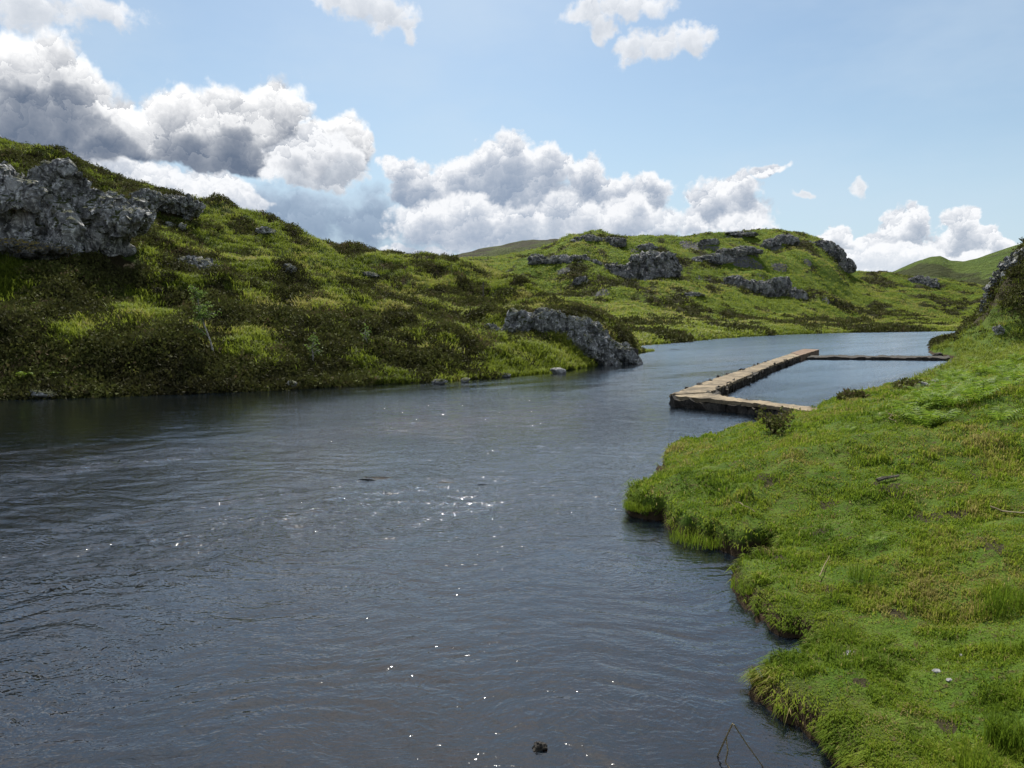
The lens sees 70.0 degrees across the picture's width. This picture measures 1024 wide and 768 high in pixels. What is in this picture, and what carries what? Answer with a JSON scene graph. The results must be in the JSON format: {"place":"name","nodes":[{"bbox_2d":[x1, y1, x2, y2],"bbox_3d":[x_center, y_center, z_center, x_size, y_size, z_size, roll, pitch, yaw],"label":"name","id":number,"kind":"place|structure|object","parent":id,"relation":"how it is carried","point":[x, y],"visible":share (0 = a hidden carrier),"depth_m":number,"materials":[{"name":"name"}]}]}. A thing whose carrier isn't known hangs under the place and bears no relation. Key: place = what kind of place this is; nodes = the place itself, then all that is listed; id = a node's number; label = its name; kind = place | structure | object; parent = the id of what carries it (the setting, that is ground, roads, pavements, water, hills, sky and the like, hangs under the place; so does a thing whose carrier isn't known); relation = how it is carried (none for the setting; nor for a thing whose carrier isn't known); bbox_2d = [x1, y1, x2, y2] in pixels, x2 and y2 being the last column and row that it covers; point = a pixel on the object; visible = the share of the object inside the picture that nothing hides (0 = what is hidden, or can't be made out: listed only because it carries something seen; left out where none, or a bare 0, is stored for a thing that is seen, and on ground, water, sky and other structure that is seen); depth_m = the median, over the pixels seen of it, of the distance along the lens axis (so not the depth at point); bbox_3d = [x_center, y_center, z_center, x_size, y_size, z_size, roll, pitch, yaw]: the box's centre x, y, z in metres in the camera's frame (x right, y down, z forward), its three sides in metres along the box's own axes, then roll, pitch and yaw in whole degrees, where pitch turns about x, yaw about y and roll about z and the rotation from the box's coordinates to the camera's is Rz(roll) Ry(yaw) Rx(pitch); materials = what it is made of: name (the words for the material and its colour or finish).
{"place":"outdoors","nodes":[
{"label":"outdoors","id":0,"kind":"place"},
{"bbox_2d":[0,138,678,395],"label":"hillside","id":1,"kind":"structure","parent":0,"point":[122,261],"depth_m":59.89,"materials":[{"name":"plant"}]},
{"bbox_2d":[0,238,73,259],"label":"rock ledge","id":2,"kind":"object","parent":1,"relation":"on","point":[31,250],"visible":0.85,"depth_m":34.67,"materials":[{"name":"stone"}]},
{"bbox_2d":[29,388,59,398],"bbox_3d":[-17.223,0.377,26.839,1.137,0.449,0.904,4,7,38],"label":"stone","id":3,"kind":"object","parent":1,"relation":"on","point":[36,393],"visible":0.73,"depth_m":26.52,"materials":[{"name":"stone"}]},
{"bbox_2d":[0,157,156,259],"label":"crag","id":4,"kind":"structure","parent":1,"relation":"on","point":[58,202],"depth_m":37.14,"materials":[{"name":"stone"}]},
{"bbox_2d":[129,188,205,220],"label":"rock band","id":5,"kind":"object","parent":1,"relation":"on","point":[188,207],"visible":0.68,"depth_m":60.98,"materials":[{"name":"stone"}]},
{"bbox_2d":[154,258,191,270],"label":"heather bush","id":6,"kind":"object","parent":1,"relation":"on","point":[176,263],"visible":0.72,"depth_m":39.58,"materials":[{"name":"green plant"}]},
{"bbox_2d":[178,222,186,229],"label":"boulder","id":7,"kind":"object","parent":1,"relation":"on","point":[181,225],"visible":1,"depth_m":59.32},
{"bbox_2d":[176,255,217,270],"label":"boulder","id":8,"kind":"object","parent":1,"relation":"on","point":[200,262],"visible":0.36,"depth_m":43.80,"materials":[{"name":"stone"}]},
{"bbox_2d":[188,285,221,350],"bbox_3d":[-13.030,-2.586,30.942,1.224,3.306,1.186,0,5,0],"label":"birch tree","id":9,"kind":"object","parent":1,"relation":"on","point":[198,296],"visible":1,"depth_m":30.98,"materials":[{"name":"green plant"}]},
{"bbox_2d":[255,226,276,234],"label":"boulder","id":10,"kind":"object","parent":1,"relation":"on","point":[264,230],"visible":0.75,"depth_m":66.22,"materials":[{"name":"stone"}]},
{"bbox_2d":[283,263,296,272],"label":"boulder","id":11,"kind":"object","parent":1,"relation":"on","point":[291,268],"visible":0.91,"depth_m":48.72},
{"bbox_2d":[270,325,320,342],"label":"heather bush","id":12,"kind":"object","parent":1,"relation":"on","point":[303,332],"visible":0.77,"depth_m":34.59,"materials":[{"name":"green plant"}]},
{"bbox_2d":[305,334,322,360],"bbox_3d":[-8.896,-1.557,33.016,0.811,1.437,0.722,1,6,15],"label":"willow sapling","id":13,"kind":"object","parent":1,"relation":"on","point":[312,346],"visible":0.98,"depth_m":32.99,"materials":[{"name":"green plant"}]},
{"bbox_2d":[0,136,647,399],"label":"heather","id":14,"kind":"object","parent":1,"relation":"on","point":[124,352],"visible":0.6,"depth_m":34.95,"materials":[{"name":"green plant"}]},
{"bbox_2d":[341,318,379,331],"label":"heather bush","id":15,"kind":"object","parent":1,"relation":"on","point":[361,322],"visible":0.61,"depth_m":38.63,"materials":[{"name":"green plant"}]},
{"bbox_2d":[360,323,371,341],"bbox_3d":[-7.072,-2.370,35.595,0.704,1.186,0.808,0,5,0],"label":"willow sapling","id":16,"kind":"object","parent":1,"relation":"on","point":[365,333],"visible":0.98,"depth_m":35.61,"materials":[{"name":"green plant"}]},
{"bbox_2d":[362,272,378,277],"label":"boulder","id":17,"kind":"object","parent":1,"relation":"on","point":[372,274],"visible":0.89,"depth_m":64.14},
{"bbox_2d":[380,311,420,323],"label":"heather bush","id":18,"kind":"object","parent":1,"relation":"on","point":[406,316],"visible":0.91,"depth_m":40.51,"materials":[{"name":"green plant"}]},
{"bbox_2d":[431,379,447,383],"bbox_3d":[-3.180,-0.091,32.448,0.588,0.308,0.713,-4,7,-37],"label":"stone","id":19,"kind":"object","parent":1,"relation":"on","point":[439,381],"visible":0.92,"depth_m":32.22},
{"bbox_2d":[461,377,469,382],"bbox_3d":[-2.109,-0.152,33.089,0.423,0.310,0.416,-3,6,-25],"label":"stone","id":20,"kind":"object","parent":1,"relation":"on","point":[465,380],"visible":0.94,"depth_m":32.96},
{"bbox_2d":[459,307,492,318],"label":"heather bush","id":21,"kind":"object","parent":1,"relation":"on","point":[473,313],"visible":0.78,"depth_m":47.95,"materials":[{"name":"green plant"}]},
{"bbox_2d":[484,323,499,330],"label":"rock","id":22,"kind":"object","parent":1,"relation":"on","point":[493,326],"visible":0.36,"depth_m":44.00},
{"bbox_2d":[491,287,522,296],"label":"heather bush","id":23,"kind":"object","parent":1,"relation":"on","point":[501,290],"visible":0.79,"depth_m":62.35,"materials":[{"name":"green plant"}]},
{"bbox_2d":[500,307,533,333],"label":"rock","id":24,"kind":"object","parent":1,"relation":"on","point":[520,320],"visible":0.58,"depth_m":45.63,"materials":[{"name":"stone"}]},
{"bbox_2d":[552,306,580,316],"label":"heather bush","id":25,"kind":"object","parent":1,"relation":"on","point":[572,313],"visible":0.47,"depth_m":48.94,"materials":[{"name":"green plant"}]},
{"bbox_2d":[532,307,642,364],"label":"headland rock","id":26,"kind":"object","parent":1,"relation":"on","point":[596,342],"visible":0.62,"depth_m":44.68,"materials":[{"name":"stone"}]},
{"bbox_2d":[0,331,954,767],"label":"river water","id":27,"kind":"structure","parent":0,"point":[490,573],"depth_m":8.35,"materials":[{"name":"liquid"}]},
{"bbox_2d":[359,477,486,484],"bbox_3d":[-1.749,2.088,13.395,3.170,0.713,0.351,1,5,11],"label":"submerged ledge","id":28,"kind":"object","parent":27,"relation":"in","point":[389,477],"visible":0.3,"depth_m":13.49,"materials":[{"name":"stone"}]},
{"bbox_2d":[532,741,547,751],"bbox_3d":[0.192,2.530,5.086,0.103,0.074,0.107,3,6,33],"label":"stone","id":29,"kind":"object","parent":27,"relation":"on","point":[538,746],"visible":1,"depth_m":5.08,"materials":[{"name":"stone"}]},
{"bbox_2d":[550,367,565,373],"bbox_3d":[2.420,-0.642,38.182,0.866,0.436,0.540,2,6,24],"label":"stone","id":30,"kind":"object","parent":27,"relation":"in","point":[558,370],"visible":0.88,"depth_m":37.98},
{"bbox_2d":[717,723,762,766],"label":"bent reed","id":31,"kind":"object","parent":27,"relation":"on","point":[732,724],"visible":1,"depth_m":4.89,"materials":[{"name":"plant"}]},
{"bbox_2d":[669,349,818,416],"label":"stone pier","id":32,"kind":"structure","parent":27,"relation":"in","point":[709,394],"depth_m":25.13,"materials":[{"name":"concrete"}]},
{"bbox_2d":[457,239,558,257],"bbox_3d":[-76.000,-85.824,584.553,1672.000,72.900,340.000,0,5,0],"label":"distant grey hill","id":33,"kind":"structure","parent":0,"point":[514,247],"depth_m":600.67,"materials":[{"name":"plant"}]},
{"bbox_2d":[0,0,1023,271],"label":"sky","id":34,"kind":"structure","parent":0,"point":[890,133],"materials":[{"name":"blue"}]},
{"bbox_2d":[460,228,985,344],"bbox_3d":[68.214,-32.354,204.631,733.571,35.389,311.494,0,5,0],"label":"hill","id":35,"kind":"structure","parent":0,"point":[789,263],"depth_m":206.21,"materials":[{"name":"plant"}]},
{"bbox_2d":[527,253,593,264],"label":"crag","id":36,"kind":"structure","parent":35,"relation":"on","point":[533,259],"depth_m":187.02,"materials":[{"name":"stone"}]},
{"bbox_2d":[572,276,588,284],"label":"crag","id":37,"kind":"structure","parent":35,"relation":"on","point":[577,280],"depth_m":174.23,"materials":[{"name":"stone"}]},
{"bbox_2d":[570,234,626,246],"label":"crag","id":38,"kind":"structure","parent":35,"relation":"on","point":[617,242],"depth_m":206.21,"materials":[{"name":"stone"}]},
{"bbox_2d":[593,250,682,280],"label":"crag","id":39,"kind":"structure","parent":35,"relation":"on","point":[647,265],"depth_m":186.20,"materials":[{"name":"stone"}]},
{"bbox_2d":[636,242,657,250],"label":"crag","id":40,"kind":"structure","parent":35,"relation":"on","point":[649,246],"depth_m":207.37,"materials":[{"name":"stone"}]},
{"bbox_2d":[676,292,704,296],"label":"crag","id":41,"kind":"structure","parent":35,"relation":"on","point":[691,294],"depth_m":167.08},
{"bbox_2d":[697,238,719,245],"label":"crag","id":42,"kind":"structure","parent":35,"relation":"on","point":[714,241],"depth_m":218.63,"materials":[{"name":"stone"}]},
{"bbox_2d":[469,228,984,342],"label":"hill heather","id":43,"kind":"object","parent":35,"relation":"on","point":[679,336],"visible":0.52,"depth_m":159.68,"materials":[{"name":"green plant"}]},
{"bbox_2d":[691,245,762,264],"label":"crag","id":44,"kind":"structure","parent":35,"relation":"on","point":[722,256],"depth_m":209.06,"materials":[{"name":"stone"}]},
{"bbox_2d":[723,275,744,283],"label":"crag","id":45,"kind":"structure","parent":35,"relation":"on","point":[729,280],"depth_m":194.33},
{"bbox_2d":[725,231,758,236],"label":"crag","id":46,"kind":"structure","parent":35,"relation":"on","point":[742,234],"depth_m":245.32,"materials":[{"name":"stone"}]},
{"bbox_2d":[731,275,791,297],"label":"crag","id":47,"kind":"structure","parent":35,"relation":"on","point":[776,287],"depth_m":190.10,"materials":[{"name":"stone"}]},
{"bbox_2d":[760,234,799,248],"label":"crag","id":48,"kind":"structure","parent":35,"relation":"on","point":[775,241],"depth_m":236.23,"materials":[{"name":"stone"}]},
{"bbox_2d":[788,287,807,299],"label":"crag","id":49,"kind":"structure","parent":35,"relation":"on","point":[795,292],"depth_m":194.37,"materials":[{"name":"stone"}]},
{"bbox_2d":[810,240,856,272],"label":"crag","id":50,"kind":"structure","parent":35,"relation":"on","point":[838,253],"depth_m":249.80,"materials":[{"name":"stone"}]},
{"bbox_2d":[907,275,939,287],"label":"crag","id":51,"kind":"structure","parent":35,"relation":"on","point":[927,281],"depth_m":262.25,"materials":[{"name":"stone"}]},
{"bbox_2d":[616,268,1023,767],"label":"river bank","id":52,"kind":"structure","parent":0,"point":[751,540],"depth_m":8.21,"materials":[{"name":"plant"}]},
{"bbox_2d":[623,496,654,512],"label":"grass tussock","id":53,"kind":"object","parent":52,"relation":"on","point":[631,504],"depth_m":10.86,"materials":[{"name":"plant"}]},
{"bbox_2d":[668,525,727,550],"bbox_3d":[2.526,1.981,9.644,0.928,0.190,0.893,-2,6,-24],"label":"grass tussock","id":54,"kind":"object","parent":52,"relation":"on","point":[693,539],"depth_m":9.51,"materials":[{"name":"plant"}]},
{"bbox_2d":[730,573,761,594],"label":"grass tussock","id":55,"kind":"object","parent":52,"relation":"on","point":[740,585],"depth_m":7.77,"materials":[{"name":"plant"}]},
{"bbox_2d":[754,405,794,433],"bbox_3d":[5.077,0.719,14.206,0.699,0.599,0.989,4,7,40],"label":"shrub","id":56,"kind":"object","parent":52,"relation":"on","point":[779,422],"visible":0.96,"depth_m":14.19,"materials":[{"name":"green plant"}]},
{"bbox_2d":[820,621,861,643],"bbox_3d":[2.918,2.201,6.480,0.390,0.104,0.379,0,5,0],"label":"grass tussock","id":57,"kind":"object","parent":52,"relation":"on","point":[846,631],"depth_m":6.49,"materials":[{"name":"plant"}]},
{"bbox_2d":[836,387,870,399],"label":"sedge clump","id":58,"kind":"object","parent":52,"relation":"on","point":[846,393],"visible":0.73,"depth_m":21.35,"materials":[{"name":"green plant"}]},
{"bbox_2d":[845,561,892,585],"bbox_3d":[3.632,1.917,7.428,0.486,0.123,0.518,0,5,0],"label":"grass tussock","id":59,"kind":"object","parent":52,"relation":"on","point":[865,578],"depth_m":7.39,"materials":[{"name":"plant"}]},
{"bbox_2d":[864,410,884,419],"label":"bracken fern","id":60,"kind":"object","parent":52,"relation":"on","point":[879,417],"visible":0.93,"depth_m":13.12,"materials":[{"name":"green plant"}]},
{"bbox_2d":[860,536,890,544],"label":"bracken fern","id":61,"kind":"object","parent":52,"relation":"on","point":[872,539],"visible":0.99,"depth_m":8.20,"materials":[{"name":"green plant"}]},
{"bbox_2d":[807,355,949,360],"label":"pool wall","id":62,"kind":"structure","parent":52,"relation":"on","point":[861,357],"depth_m":50.15,"materials":[{"name":"stone"}]},
{"bbox_2d":[876,474,899,481],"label":"dead branch","id":63,"kind":"object","parent":52,"relation":"on","point":[882,478],"visible":1,"depth_m":9.75,"materials":[{"name":"grey wood"}]},
{"bbox_2d":[889,395,930,409],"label":"bracken fern","id":64,"kind":"object","parent":52,"relation":"on","point":[909,398],"visible":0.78,"depth_m":12.95,"materials":[{"name":"green plant"}]},
{"bbox_2d":[891,377,932,388],"bbox_3d":[11.993,-0.011,21.880,1.229,0.427,1.300,0,5,0],"label":"turf hummock","id":65,"kind":"object","parent":52,"relation":"on","point":[898,383],"visible":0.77,"depth_m":21.80,"materials":[{"name":"green plant"}]},
{"bbox_2d":[886,400,941,416],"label":"bracken fern","id":66,"kind":"object","parent":52,"relation":"on","point":[911,407],"visible":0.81,"depth_m":12.69,"materials":[{"name":"green plant"}]},
{"bbox_2d":[903,383,934,395],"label":"bracken fern","id":67,"kind":"object","parent":52,"relation":"on","point":[915,388],"visible":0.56,"depth_m":17.23,"materials":[{"name":"green plant"}]},
{"bbox_2d":[896,408,950,426],"bbox_3d":[6.777,0.542,12.083,0.888,0.362,0.935,-4,7,-38],"label":"bracken fern","id":68,"kind":"object","parent":52,"relation":"on","point":[916,417],"visible":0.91,"depth_m":12.00,"materials":[{"name":"green plant"}]},
{"bbox_2d":[892,405,957,427],"bbox_3d":[6.802,0.570,12.095,0.850,0.333,0.959,-4,6,-33],"label":"bracken fern","id":69,"kind":"object","parent":52,"relation":"on","point":[917,419],"visible":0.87,"depth_m":12.06,"materials":[{"name":"green plant"}]},
{"bbox_2d":[904,393,952,406],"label":"bracken fern","id":70,"kind":"object","parent":52,"relation":"on","point":[927,400],"visible":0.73,"depth_m":12.82,"materials":[{"name":"green plant"}]},
{"bbox_2d":[911,391,947,403],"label":"bracken fern","id":71,"kind":"object","parent":52,"relation":"on","point":[924,395],"visible":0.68,"depth_m":12.90,"materials":[{"name":"green plant"}]},
{"bbox_2d":[913,407,963,422],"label":"bracken fern","id":72,"kind":"object","parent":52,"relation":"on","point":[926,412],"visible":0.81,"depth_m":11.98,"materials":[{"name":"green plant"}]},
{"bbox_2d":[928,375,952,385],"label":"bracken fern","id":73,"kind":"object","parent":52,"relation":"on","point":[937,379],"visible":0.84,"depth_m":21.22,"materials":[{"name":"green plant"}]},
{"bbox_2d":[927,415,954,425],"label":"bracken fern","id":74,"kind":"object","parent":52,"relation":"on","point":[945,419],"visible":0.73,"depth_m":11.93,"materials":[{"name":"green plant"}]},
{"bbox_2d":[916,389,966,406],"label":"bracken fern","id":75,"kind":"object","parent":52,"relation":"on","point":[936,398],"visible":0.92,"depth_m":12.62,"materials":[{"name":"green plant"}]},
{"bbox_2d":[920,385,962,396],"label":"bracken fern","id":76,"kind":"object","parent":52,"relation":"on","point":[931,389],"visible":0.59,"depth_m":14.11,"materials":[{"name":"green plant"}]},
{"bbox_2d":[933,368,961,377],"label":"bracken fern","id":77,"kind":"object","parent":52,"relation":"on","point":[941,372],"visible":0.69,"depth_m":23.31,"materials":[{"name":"green plant"}]},
{"bbox_2d":[921,380,977,394],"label":"bracken fern","id":78,"kind":"object","parent":52,"relation":"on","point":[947,388],"visible":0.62,"depth_m":14.39,"materials":[{"name":"green plant"}]},
{"bbox_2d":[926,391,976,405],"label":"bracken fern","id":79,"kind":"object","parent":52,"relation":"on","point":[952,401],"visible":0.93,"depth_m":12.39,"materials":[{"name":"green plant"}]},
{"bbox_2d":[939,374,968,382],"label":"bracken fern","id":80,"kind":"object","parent":52,"relation":"on","point":[953,379],"visible":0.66,"depth_m":21.06,"materials":[{"name":"green plant"}]},
{"bbox_2d":[944,367,969,373],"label":"bracken fern","id":81,"kind":"object","parent":52,"relation":"on","point":[960,372],"visible":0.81,"depth_m":23.28,"materials":[{"name":"green plant"}]},
{"bbox_2d":[946,384,978,396],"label":"bracken fern","id":82,"kind":"object","parent":52,"relation":"on","point":[958,386],"visible":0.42,"depth_m":13.44,"materials":[{"name":"green plant"}]},
{"bbox_2d":[907,243,1023,377],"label":"knoll grass","id":83,"kind":"structure","parent":52,"relation":"on","point":[985,357],"depth_m":48.01,"materials":[{"name":"plant"}]},
{"bbox_2d":[949,376,999,389],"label":"bracken fern","id":84,"kind":"object","parent":52,"relation":"on","point":[969,381],"visible":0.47,"depth_m":15.63,"materials":[{"name":"green plant"}]},
{"bbox_2d":[926,237,1023,349],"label":"knoll heather","id":85,"kind":"object","parent":52,"relation":"on","point":[1018,287],"visible":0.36,"depth_m":53.57,"materials":[{"name":"green plant"}]},
{"bbox_2d":[950,388,1002,401],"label":"bracken fern","id":86,"kind":"object","parent":52,"relation":"on","point":[981,395],"visible":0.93,"depth_m":12.32,"materials":[{"name":"green plant"}]},
{"bbox_2d":[951,380,1007,396],"bbox_3d":[8.076,0.103,12.576,0.883,0.307,0.783,-4,7,-35],"label":"bracken fern","id":87,"kind":"object","parent":52,"relation":"on","point":[977,391],"visible":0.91,"depth_m":12.59,"materials":[{"name":"green plant"}]},
{"bbox_2d":[966,362,994,371],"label":"bracken fern","id":88,"kind":"object","parent":52,"relation":"on","point":[980,365],"visible":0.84,"depth_m":22.25,"materials":[{"name":"green plant"}]},
{"bbox_2d":[947,733,1023,767],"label":"grass tussock","id":89,"kind":"object","parent":52,"relation":"on","point":[972,761],"depth_m":4.45,"materials":[{"name":"plant"}]},
{"bbox_2d":[972,593,1009,621],"bbox_3d":[4.146,1.914,6.331,0.344,0.247,0.396,4,7,36],"label":"grass tussock","id":90,"kind":"object","parent":52,"relation":"on","point":[991,610],"depth_m":6.34,"materials":[{"name":"plant"}]},
{"bbox_2d":[965,375,1018,391],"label":"bracken fern","id":91,"kind":"object","parent":52,"relation":"on","point":[976,380],"visible":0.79,"depth_m":12.95,"materials":[{"name":"green plant"}]},
{"bbox_2d":[979,364,1013,373],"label":"bracken fern","id":92,"kind":"object","parent":52,"relation":"on","point":[987,368],"visible":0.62,"depth_m":21.48,"materials":[{"name":"green plant"}]},
{"bbox_2d":[972,697,1023,752],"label":"grass tussock","id":93,"kind":"object","parent":52,"relation":"on","point":[996,731],"depth_m":4.64,"materials":[{"name":"plant"}]},
{"bbox_2d":[992,324,1004,334],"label":"boulder","id":94,"kind":"object","parent":52,"relation":"on","point":[998,329],"visible":0.96,"depth_m":49.81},
{"bbox_2d":[989,368,1009,377],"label":"bracken fern","id":95,"kind":"object","parent":52,"relation":"on","point":[998,372],"visible":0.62,"depth_m":18.03,"materials":[{"name":"green plant"}]},
{"bbox_2d":[977,573,1023,616],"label":"grass tussock","id":96,"kind":"object","parent":52,"relation":"on","point":[1018,601],"depth_m":6.35,"materials":[{"name":"plant"}]},
{"bbox_2d":[979,247,1023,311],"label":"crag","id":97,"kind":"structure","parent":52,"relation":"on","point":[1004,264],"depth_m":55.39,"materials":[{"name":"stone"}]},
{"bbox_2d":[979,406,1023,420],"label":"bracken fern","id":98,"kind":"object","parent":52,"relation":"on","point":[1003,415],"visible":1,"depth_m":11.34,"materials":[{"name":"green plant"}]},
{"bbox_2d":[989,359,1013,366],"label":"bracken fern","id":99,"kind":"object","parent":52,"relation":"on","point":[998,365],"visible":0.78,"depth_m":21.74,"materials":[{"name":"green plant"}]},
{"bbox_2d":[989,375,1023,386],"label":"bracken fern","id":100,"kind":"object","parent":52,"relation":"on","point":[1011,379],"visible":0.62,"depth_m":13.60,"materials":[{"name":"green plant"}]},
{"bbox_2d":[990,505,1023,512],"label":"dry straw","id":101,"kind":"object","parent":52,"relation":"on","point":[1004,510],"visible":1,"depth_m":8.45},
{"bbox_2d":[991,366,1023,379],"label":"bracken fern","id":102,"kind":"object","parent":52,"relation":"on","point":[1013,372],"visible":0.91,"depth_m":15.48,"materials":[{"name":"green plant"}]},
{"bbox_2d":[996,359,1023,369],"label":"bracken fern","id":103,"kind":"object","parent":52,"relation":"on","point":[1011,365],"visible":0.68,"depth_m":19.96,"materials":[{"name":"green plant"}]},
{"bbox_2d":[1006,363,1023,373],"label":"bracken fern","id":104,"kind":"object","parent":52,"relation":"on","point":[1020,368],"visible":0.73,"depth_m":17.92,"materials":[{"name":"green plant"}]},
{"bbox_2d":[891,244,1019,285],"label":"distant green hill","id":105,"kind":"structure","parent":0,"point":[980,270],"depth_m":383.12,"materials":[{"name":"plant"}]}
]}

